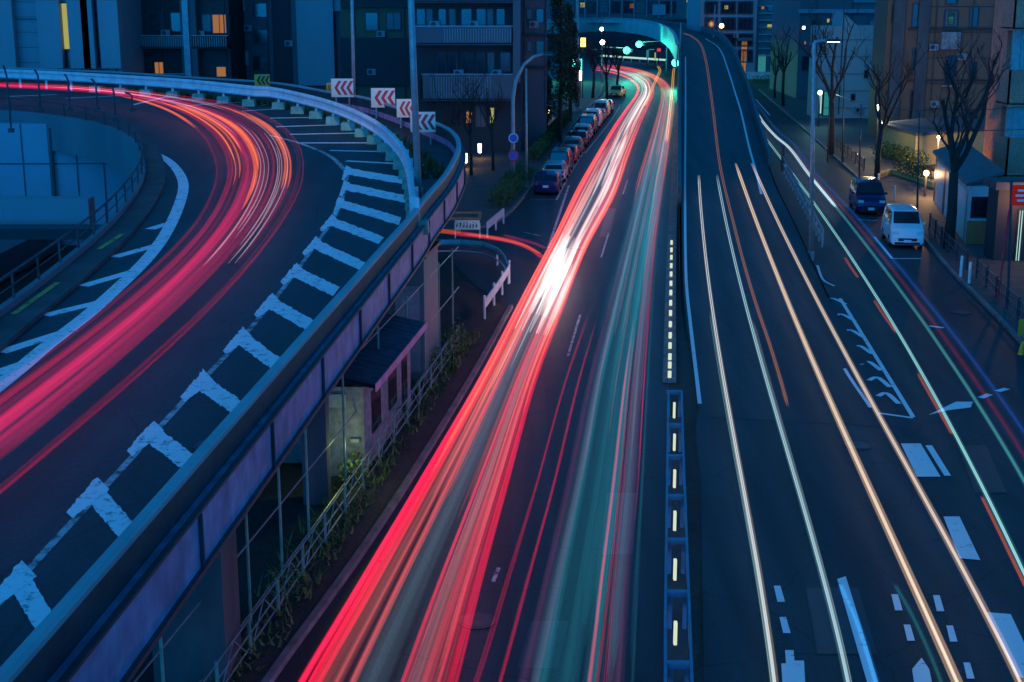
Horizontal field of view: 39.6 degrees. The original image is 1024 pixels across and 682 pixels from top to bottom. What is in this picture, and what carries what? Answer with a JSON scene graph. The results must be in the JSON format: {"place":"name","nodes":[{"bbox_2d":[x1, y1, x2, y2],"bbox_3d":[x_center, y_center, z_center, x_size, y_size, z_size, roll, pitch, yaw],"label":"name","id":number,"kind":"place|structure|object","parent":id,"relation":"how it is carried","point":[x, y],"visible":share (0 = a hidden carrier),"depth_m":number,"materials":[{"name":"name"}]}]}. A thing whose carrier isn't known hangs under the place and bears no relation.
{"place":"outdoors","nodes":[
{"label":"outdoors","id":0,"kind":"place"},
{"bbox_2d":[0,79,444,177],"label":"guardrail","id":1,"kind":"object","parent":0,"point":[430,164],"depth_m":85.17,"materials":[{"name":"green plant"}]},
{"bbox_2d":[0,50,768,681],"bbox_3d":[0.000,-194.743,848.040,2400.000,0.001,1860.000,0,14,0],"label":"ground","id":2,"kind":"structure","parent":0,"point":[264,542],"depth_m":41.38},
{"bbox_2d":[0,122,135,282],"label":"loop building","id":3,"kind":"structure","parent":2,"relation":"on","point":[48,196],"depth_m":79.12,"materials":[{"name":"glass"}]},
{"bbox_2d":[0,0,144,72],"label":"office building","id":4,"kind":"structure","parent":2,"relation":"on","point":[99,35],"depth_m":130.56,"materials":[{"name":"tile"}]},
{"bbox_2d":[61,2,69,49],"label":"window","id":5,"kind":"structure","parent":4,"relation":"in","point":[63,4],"depth_m":130.84,"materials":[{"name":"glass"}]},
{"bbox_2d":[90,0,108,69],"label":"window","id":6,"kind":"structure","parent":4,"relation":"in","point":[95,1],"depth_m":131.16,"materials":[{"name":"glass"}]},
{"bbox_2d":[139,0,246,79],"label":"apartment block","id":7,"kind":"structure","parent":2,"relation":"on","point":[199,38],"depth_m":138.55,"materials":[{"name":"concrete"}]},
{"bbox_2d":[147,12,162,29],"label":"window","id":8,"kind":"structure","parent":7,"relation":"in","point":[154,19],"depth_m":138.53,"materials":[{"name":"glass"}]},
{"bbox_2d":[169,12,180,31],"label":"window","id":9,"kind":"structure","parent":7,"relation":"in","point":[174,16],"depth_m":138.53,"materials":[{"name":"glass"}]},
{"bbox_2d":[211,14,227,33],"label":"window","id":10,"kind":"structure","parent":7,"relation":"in","point":[217,19],"depth_m":138.58,"materials":[{"name":"glass"}]},
{"bbox_2d":[0,67,466,681],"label":"elevated ramp","id":11,"kind":"structure","parent":2,"relation":"on","point":[228,281],"depth_m":32.58,"materials":[{"name":"concrete"}]},
{"bbox_2d":[0,69,429,234],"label":"guard rail","id":12,"kind":"object","parent":11,"relation":"on","point":[394,149],"visible":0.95,"depth_m":82.67,"materials":[{"name":"metal"}]},
{"bbox_2d":[331,79,353,106],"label":"chevron sign","id":13,"kind":"object","parent":11,"relation":"on","point":[341,87],"visible":0.88,"depth_m":82.87,"materials":[{"name":"metal"}]},
{"bbox_2d":[350,0,355,94],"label":"street lamp","id":14,"kind":"object","parent":11,"relation":"on","point":[352,42],"visible":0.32,"depth_m":84.20,"materials":[{"name":"metal"}]},
{"bbox_2d":[371,88,394,117],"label":"chevron sign","id":15,"kind":"object","parent":11,"relation":"on","point":[380,97],"visible":0.83,"depth_m":79.04,"materials":[{"name":"metal"}]},
{"bbox_2d":[397,99,411,127],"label":"chevron sign","id":16,"kind":"object","parent":11,"relation":"on","point":[404,107],"visible":0.65,"depth_m":75.22,"materials":[{"name":"metal"}]},
{"bbox_2d":[408,0,421,199],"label":"street lamp","id":17,"kind":"object","parent":11,"relation":"on","point":[414,103],"visible":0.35,"depth_m":51.31,"materials":[{"name":"metal"}]},
{"bbox_2d":[410,112,435,144],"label":"chevron sign","id":18,"kind":"object","parent":11,"relation":"on","point":[426,121],"visible":0.72,"depth_m":69.44,"materials":[{"name":"metal"}]},
{"bbox_2d":[243,0,340,89],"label":"tower block","id":19,"kind":"structure","parent":2,"relation":"on","point":[295,42],"depth_m":146.49,"materials":[{"name":"concrete"}]},
{"bbox_2d":[252,2,268,17],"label":"window","id":20,"kind":"structure","parent":19,"relation":"in","point":[259,8],"depth_m":146.07,"materials":[{"name":"glass"}]},
{"bbox_2d":[252,29,268,43],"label":"window","id":21,"kind":"structure","parent":19,"relation":"in","point":[259,35],"depth_m":146.71,"materials":[{"name":"glass"}]},
{"bbox_2d":[252,56,268,70],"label":"window","id":22,"kind":"structure","parent":19,"relation":"in","point":[260,63],"depth_m":147.36,"materials":[{"name":"glass"}]},
{"bbox_2d":[283,437,301,462],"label":"concrete wall","id":23,"kind":"structure","parent":2,"relation":"on","point":[294,455],"depth_m":43.35,"materials":[{"name":"concrete"}]},
{"bbox_2d":[133,246,458,681],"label":"net fence","id":24,"kind":"object","parent":2,"relation":"on","point":[161,645],"visible":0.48,"depth_m":36.30,"materials":[{"name":"metal"}]},
{"bbox_2d":[203,326,459,681],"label":"pedestrian fence","id":25,"kind":"object","parent":2,"relation":"on","point":[248,621],"visible":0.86,"depth_m":36.65,"materials":[{"name":"metal"}]},
{"bbox_2d":[230,306,507,681],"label":"verge","id":26,"kind":"structure","parent":2,"relation":"on","point":[406,459],"depth_m":39.28,"materials":[{"name":"plant"}]},
{"bbox_2d":[195,323,481,681],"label":"weeds","id":27,"kind":"object","parent":26,"relation":"on","point":[347,518],"visible":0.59,"depth_m":38.27,"materials":[{"name":"green plant"}]},
{"bbox_2d":[444,317,469,370],"bbox_3d":[-2.170,0.137,54.873,0.717,1.455,4.423,1,14,5],"label":"hedge","id":28,"kind":"object","parent":26,"relation":"on","point":[456,346],"visible":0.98,"depth_m":54.60,"materials":[{"name":"green plant"}]},
{"bbox_2d":[340,0,409,105],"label":"brown block","id":29,"kind":"structure","parent":2,"relation":"on","point":[381,40],"depth_m":142.81,"materials":[{"name":"concrete"}]},
{"bbox_2d":[364,12,378,30],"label":"window","id":30,"kind":"structure","parent":29,"relation":"in","point":[371,18],"depth_m":142.44,"materials":[{"name":"glass"}]},
{"bbox_2d":[385,12,400,29],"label":"window","id":31,"kind":"structure","parent":29,"relation":"in","point":[393,19],"depth_m":142.44,"materials":[{"name":"glass"}]},
{"bbox_2d":[328,313,426,475],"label":"guard house","id":32,"kind":"structure","parent":2,"relation":"on","point":[377,385],"depth_m":42.93,"materials":[{"name":"concrete"}]},
{"bbox_2d":[372,387,380,432],"bbox_3d":[-4.120,2.028,43.347,0.150,1.300,1.200,0,14,0],"label":"window","id":33,"kind":"structure","parent":32,"relation":"in","point":[376,396],"depth_m":43.32,"materials":[{"name":"black glass"}]},
{"bbox_2d":[389,367,396,409],"bbox_3d":[-3.820,1.453,45.677,0.150,1.300,1.200,0,14,0],"label":"window","id":34,"kind":"structure","parent":32,"relation":"in","point":[393,376],"depth_m":45.68,"materials":[{"name":"black glass"}]},
{"bbox_2d":[402,354,407,413],"bbox_3d":[-3.582,1.459,47.636,0.100,2.050,0.800,0,14,0],"label":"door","id":35,"kind":"structure","parent":32,"relation":"in","point":[404,361],"depth_m":47.58,"materials":[{"name":"brown glass"}]},
{"bbox_2d":[261,304,512,681],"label":"kerb","id":36,"kind":"structure","parent":2,"relation":"on","point":[293,645],"depth_m":37.48,"materials":[{"name":"concrete"}]},
{"bbox_2d":[387,240,440,381],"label":"bridge pillar","id":37,"kind":"structure","parent":2,"relation":"on","point":[418,310],"depth_m":52.09,"materials":[{"name":"concrete"}]},
{"bbox_2d":[410,0,521,151],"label":"balcony block","id":38,"kind":"structure","parent":2,"relation":"on","point":[470,36],"depth_m":122.89,"materials":[{"name":"concrete"}]},
{"bbox_2d":[462,52,472,73],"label":"window","id":39,"kind":"structure","parent":38,"relation":"in","point":[467,57],"depth_m":123.76,"materials":[{"name":"glass"}]},
{"bbox_2d":[475,105,485,127],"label":"window","id":40,"kind":"structure","parent":38,"relation":"in","point":[480,122],"depth_m":124.88,"materials":[{"name":"glass"}]},
{"bbox_2d":[500,52,510,73],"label":"window","id":41,"kind":"structure","parent":38,"relation":"in","point":[505,57],"depth_m":123.76,"materials":[{"name":"glass"}]},
{"bbox_2d":[446,84,602,228],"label":"kerb","id":42,"kind":"structure","parent":2,"relation":"on","point":[513,208],"depth_m":102.78,"materials":[{"name":"concrete"}]},
{"bbox_2d":[521,0,546,144],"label":"narrow block","id":43,"kind":"structure","parent":2,"relation":"on","point":[534,29],"depth_m":129.76,"materials":[{"name":"concrete"}]},
{"bbox_2d":[547,0,676,17],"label":"office","id":44,"kind":"structure","parent":2,"relation":"on","point":[633,8],"depth_m":384.56,"materials":[{"name":"concrete"}]},
{"bbox_2d":[547,18,686,49],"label":"junction building","id":45,"kind":"structure","parent":2,"relation":"on","point":[626,39],"depth_m":342.58,"materials":[{"name":"tile"}]},
{"bbox_2d":[547,18,909,427],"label":"flyover","id":46,"kind":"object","parent":2,"relation":"on","point":[773,340],"visible":0.91,"depth_m":69.93,"materials":[{"name":"asphalt"}]},
{"bbox_2d":[684,39,1023,681],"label":"road marking","id":47,"kind":"object","parent":46,"relation":"on","point":[1004,625],"visible":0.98,"depth_m":36.56,"materials":[{"name":"paint"}]},
{"bbox_2d":[769,0,874,97],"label":"dark blue block","id":48,"kind":"structure","parent":2,"relation":"on","point":[786,13],"depth_m":187.00,"materials":[{"name":"grey tile"}]},
{"bbox_2d":[807,0,873,117],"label":"white building","id":49,"kind":"structure","parent":2,"relation":"on","point":[856,86],"depth_m":157.57,"materials":[{"name":"concrete"}]},
{"bbox_2d":[867,0,994,135],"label":"brown apartments","id":50,"kind":"structure","parent":2,"relation":"on","point":[898,24],"depth_m":135.33,"materials":[{"name":"concrete"}]},
{"bbox_2d":[943,10,958,26],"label":"window","id":51,"kind":"structure","parent":50,"relation":"in","point":[956,17],"depth_m":134.57,"materials":[{"name":"glass"}]},
{"bbox_2d":[983,0,1023,176],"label":"brick block","id":52,"kind":"structure","parent":2,"relation":"on","point":[1004,150],"depth_m":89.85,"materials":[{"name":"brick"}]},
{"bbox_2d":[983,177,1023,260],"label":"corner shop","id":53,"kind":"structure","parent":2,"relation":"on","point":[998,205],"depth_m":74.87,"materials":[{"name":"tile"}]},
{"bbox_2d":[1013,209,1023,260],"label":"window","id":54,"kind":"structure","parent":53,"relation":"in","point":[1020,213],"depth_m":74.77,"materials":[{"name":"glass"}]},
{"bbox_2d":[274,308,668,681],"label":"road","id":55,"kind":"structure","parent":0,"point":[545,444],"depth_m":37.60,"materials":[{"name":"asphalt"}]},
{"bbox_2d":[458,612,495,628],"bbox_3d":[-0.802,6.381,32.495,0.869,0.020,0.869,0,14,0],"label":"manhole cover","id":56,"kind":"object","parent":55,"relation":"on","point":[477,620],"visible":1,"depth_m":32.46,"materials":[{"name":"metal"}]},
{"bbox_2d":[664,390,693,681],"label":"median barrier","id":57,"kind":"object","parent":55,"relation":"on","point":[678,665],"visible":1,"depth_m":34.83,"materials":[{"name":"blue metal"}]},
{"bbox_2d":[436,214,606,307],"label":"junction road","id":58,"kind":"structure","parent":0,"point":[559,272],"depth_m":75.84,"materials":[{"name":"asphalt"}]},
{"bbox_2d":[454,220,480,237],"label":"banner rail","id":59,"kind":"object","parent":58,"relation":"on","point":[467,224],"visible":1,"depth_m":82.35,"materials":[{"name":"metal"}]},
{"bbox_2d":[444,84,601,227],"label":"pavement","id":60,"kind":"structure","parent":0,"point":[483,179],"depth_m":111.44,"materials":[{"name":"concrete"}]},
{"bbox_2d":[421,62,480,132],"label":"bare tree","id":61,"kind":"object","parent":60,"relation":"on","point":[454,116],"visible":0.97,"depth_m":98.53,"materials":[{"name":"brown plant"}]},
{"bbox_2d":[439,56,496,174],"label":"bare tree","id":62,"kind":"object","parent":60,"relation":"on","point":[471,109],"visible":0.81,"depth_m":108.64,"materials":[{"name":"brown plant"}]},
{"bbox_2d":[467,69,507,169],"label":"bare tree","id":63,"kind":"object","parent":60,"relation":"on","point":[491,128],"visible":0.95,"depth_m":111.68,"materials":[{"name":"brown plant"}]},
{"bbox_2d":[485,160,535,207],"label":"hedge","id":64,"kind":"object","parent":60,"relation":"on","point":[506,189],"visible":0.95,"depth_m":97.10,"materials":[{"name":"green plant"}]},
{"bbox_2d":[525,68,528,186],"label":"utility pole","id":65,"kind":"object","parent":60,"relation":"on","point":[526,149],"visible":0.94,"depth_m":102.31,"materials":[{"name":"metal"}]},
{"bbox_2d":[511,53,553,181],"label":"street lamp","id":66,"kind":"object","parent":60,"relation":"on","point":[514,93],"visible":0.8,"depth_m":102.60,"materials":[{"name":"metal"}]},
{"bbox_2d":[547,59,552,127],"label":"evergreen tree","id":67,"kind":"object","parent":60,"relation":"on","point":[549,90],"visible":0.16,"depth_m":132.85,"materials":[{"name":"green plant"}]},
{"bbox_2d":[528,109,572,160],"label":"hedge","id":68,"kind":"object","parent":60,"relation":"on","point":[539,146],"visible":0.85,"depth_m":128.18,"materials":[{"name":"green plant"}]},
{"bbox_2d":[547,0,575,141],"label":"evergreen tree","id":69,"kind":"object","parent":60,"relation":"on","point":[562,90],"visible":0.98,"depth_m":132.19,"materials":[{"name":"green plant"}]},
{"bbox_2d":[563,1,580,120],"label":"evergreen tree","id":70,"kind":"object","parent":60,"relation":"on","point":[569,10],"visible":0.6,"depth_m":153.82,"materials":[{"name":"green plant"}]},
{"bbox_2d":[574,0,580,111],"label":"utility pole","id":71,"kind":"object","parent":60,"relation":"on","point":[577,107],"visible":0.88,"depth_m":166.40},
{"bbox_2d":[580,35,606,97],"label":"bare tree","id":72,"kind":"object","parent":60,"relation":"on","point":[591,57],"visible":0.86,"depth_m":187.20,"materials":[{"name":"brown plant"}]},
{"bbox_2d":[446,57,676,330],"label":"road","id":73,"kind":"structure","parent":0,"point":[633,144],"depth_m":97.51,"materials":[{"name":"asphalt"}]},
{"bbox_2d":[438,239,508,283],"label":"guard rail","id":74,"kind":"object","parent":73,"relation":"on","point":[497,251],"visible":0.75,"depth_m":76.32,"materials":[{"name":"metal"}]},
{"bbox_2d":[483,260,509,318],"bbox_3d":[-0.663,-2.415,65.848,0.153,1.150,8.446,2,14,7],"label":"guard rail","id":75,"kind":"object","parent":73,"relation":"on","point":[489,297],"visible":1,"depth_m":64.73,"materials":[{"name":"metal"}]},
{"bbox_2d":[534,170,563,193],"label":"parked car","id":76,"kind":"object","parent":73,"relation":"on","point":[547,181],"visible":1,"depth_m":99.92,"materials":[{"name":"blue paint"}]},
{"bbox_2d":[543,160,569,181],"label":"parked car","id":77,"kind":"object","parent":73,"relation":"on","point":[561,167],"visible":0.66,"depth_m":106.38,"materials":[{"name":"silver metal"}]},
{"bbox_2d":[491,104,627,581],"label":"lane marking","id":78,"kind":"object","parent":73,"relation":"on","point":[568,354],"visible":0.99,"depth_m":85.27,"materials":[{"name":"paint"}]},
{"bbox_2d":[548,147,574,173],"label":"parked car","id":79,"kind":"object","parent":73,"relation":"on","point":[562,153],"visible":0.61,"depth_m":110.69,"materials":[{"name":"black paint"}]},
{"bbox_2d":[562,136,584,154],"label":"parked car","id":80,"kind":"object","parent":73,"relation":"on","point":[578,141],"visible":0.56,"depth_m":124.04,"materials":[{"name":"grey paint"}]},
{"bbox_2d":[578,114,598,133],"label":"parked car","id":81,"kind":"object","parent":73,"relation":"on","point":[591,119],"visible":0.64,"depth_m":141.19,"materials":[{"name":"black paint"}]},
{"bbox_2d":[583,8,619,98],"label":"bare tree","id":82,"kind":"object","parent":73,"relation":"on","point":[606,72],"visible":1,"depth_m":174.62,"materials":[{"name":"brown plant"}]},
{"bbox_2d":[663,103,677,382],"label":"median kerb","id":83,"kind":"structure","parent":73,"relation":"on","point":[672,228],"depth_m":71.56,"materials":[{"name":"concrete"}]},
{"bbox_2d":[686,0,759,71],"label":"gridded building","id":84,"kind":"structure","parent":0,"point":[737,19],"depth_m":246.02,"materials":[{"name":"tile"}]},
{"bbox_2d":[737,17,752,30],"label":"window","id":85,"kind":"structure","parent":84,"relation":"in","point":[743,23],"depth_m":246.00,"materials":[{"name":"glass"}]},
{"bbox_2d":[755,0,772,71],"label":"building","id":86,"kind":"structure","parent":0,"point":[764,34],"depth_m":248.37,"materials":[{"name":"concrete"}]},
{"bbox_2d":[696,88,1023,681],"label":"side street","id":87,"kind":"structure","parent":0,"point":[794,510],"depth_m":40.60,"materials":[{"name":"asphalt"}]},
{"bbox_2d":[517,208,1006,667],"bbox_3d":[10.877,-0.725,61.362,16.153,0.001,66.015,1,14,6],"label":"road patch","id":88,"kind":"object","parent":87,"relation":"on","point":[544,640],"visible":1,"depth_m":33.86,"materials":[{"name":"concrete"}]},
{"bbox_2d":[781,145,823,247],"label":"guard rail","id":89,"kind":"object","parent":87,"relation":"on","point":[796,186],"visible":0.91,"depth_m":90.53,"materials":[{"name":"metal"}]},
{"bbox_2d":[808,39,841,260],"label":"street lamp","id":90,"kind":"object","parent":87,"relation":"on","point":[811,194],"visible":0.9,"depth_m":74.33,"materials":[{"name":"metal"}]},
{"bbox_2d":[849,176,886,213],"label":"parked car","id":91,"kind":"object","parent":87,"relation":"on","point":[867,194],"visible":0.92,"depth_m":91.56,"materials":[{"name":"blue paint"}]},
{"bbox_2d":[758,89,1023,343],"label":"kerb","id":92,"kind":"structure","parent":87,"relation":"on","point":[991,310],"depth_m":71.60,"materials":[{"name":"concrete"}]},
{"bbox_2d":[881,203,924,246],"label":"parked car","id":93,"kind":"object","parent":87,"relation":"on","point":[902,224],"visible":1,"depth_m":79.76,"materials":[{"name":"white paint"}]},
{"bbox_2d":[760,89,1023,339],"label":"pavement","id":94,"kind":"structure","parent":0,"point":[906,188],"depth_m":98.48,"materials":[{"name":"concrete"}]},
{"bbox_2d":[768,25,801,105],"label":"bare tree","id":95,"kind":"object","parent":94,"relation":"on","point":[782,59],"visible":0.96,"depth_m":175.00,"materials":[{"name":"brown plant"}]},
{"bbox_2d":[774,2,870,153],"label":"bare tree","id":96,"kind":"object","parent":94,"relation":"on","point":[833,91],"visible":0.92,"depth_m":122.43,"materials":[{"name":"brown plant"}]},
{"bbox_2d":[834,137,864,170],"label":"pedestrian fence","id":97,"kind":"object","parent":94,"relation":"on","point":[839,147],"visible":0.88,"depth_m":120.30,"materials":[{"name":"metal"}]},
{"bbox_2d":[850,27,949,177],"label":"bare tree","id":98,"kind":"object","parent":94,"relation":"on","point":[878,89],"visible":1,"depth_m":107.01,"materials":[{"name":"brown plant"}]},
{"bbox_2d":[870,141,930,167],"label":"hedge","id":99,"kind":"object","parent":94,"relation":"on","point":[893,155],"visible":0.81,"depth_m":116.75,"materials":[{"name":"green plant"}]},
{"bbox_2d":[878,169,933,187],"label":"planter box","id":100,"kind":"object","parent":94,"relation":"on","point":[883,173],"visible":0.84,"depth_m":108.28,"materials":[{"name":"concrete"}]},
{"bbox_2d":[892,158,934,181],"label":"hedge","id":101,"kind":"object","parent":94,"relation":"on","point":[911,168],"visible":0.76,"depth_m":107.49,"materials":[{"name":"green plant"}]},
{"bbox_2d":[878,114,984,164],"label":"annex","id":102,"kind":"object","parent":94,"relation":"on","point":[902,135],"visible":0.36,"depth_m":118.89,"materials":[{"name":"concrete"}]},
{"bbox_2d":[928,213,968,269],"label":"pedestrian fence","id":103,"kind":"object","parent":94,"relation":"on","point":[937,226],"visible":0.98,"depth_m":77.32,"materials":[{"name":"metal"}]},
{"bbox_2d":[933,142,1004,243],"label":"shed","id":104,"kind":"structure","parent":94,"relation":"on","point":[977,166],"depth_m":81.46,"materials":[{"name":"grey"}]},
{"bbox_2d":[934,161,944,211],"bbox_3d":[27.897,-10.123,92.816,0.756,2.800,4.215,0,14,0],"label":"door","id":105,"kind":"structure","parent":104,"relation":"in","point":[940,169],"depth_m":92.73,"materials":[{"name":"white paint"}]},
{"bbox_2d":[956,183,966,239],"bbox_3d":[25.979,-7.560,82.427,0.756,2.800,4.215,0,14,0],"label":"door","id":106,"kind":"structure","parent":104,"relation":"in","point":[962,193],"depth_m":82.04,"materials":[{"name":"white paint"}]},
{"bbox_2d":[970,197,987,217],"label":"window","id":107,"kind":"structure","parent":104,"relation":"in","point":[978,204],"depth_m":79.57,"materials":[{"name":"black glass"}]},
{"bbox_2d":[927,24,1012,248],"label":"bare tree","id":108,"kind":"object","parent":94,"relation":"on","point":[956,161],"visible":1,"depth_m":77.41,"materials":[{"name":"brown plant"}]},
{"bbox_2d":[975,258,1023,319],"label":"pedestrian fence","id":109,"kind":"object","parent":94,"relation":"on","point":[1007,295],"visible":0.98,"depth_m":65.06,"materials":[{"name":"metal"}]},
{"bbox_2d":[1007,180,1023,285],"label":"shop sign","id":110,"kind":"object","parent":94,"relation":"on","point":[1016,195],"visible":0.87,"depth_m":63.28,"materials":[{"name":"metal"}]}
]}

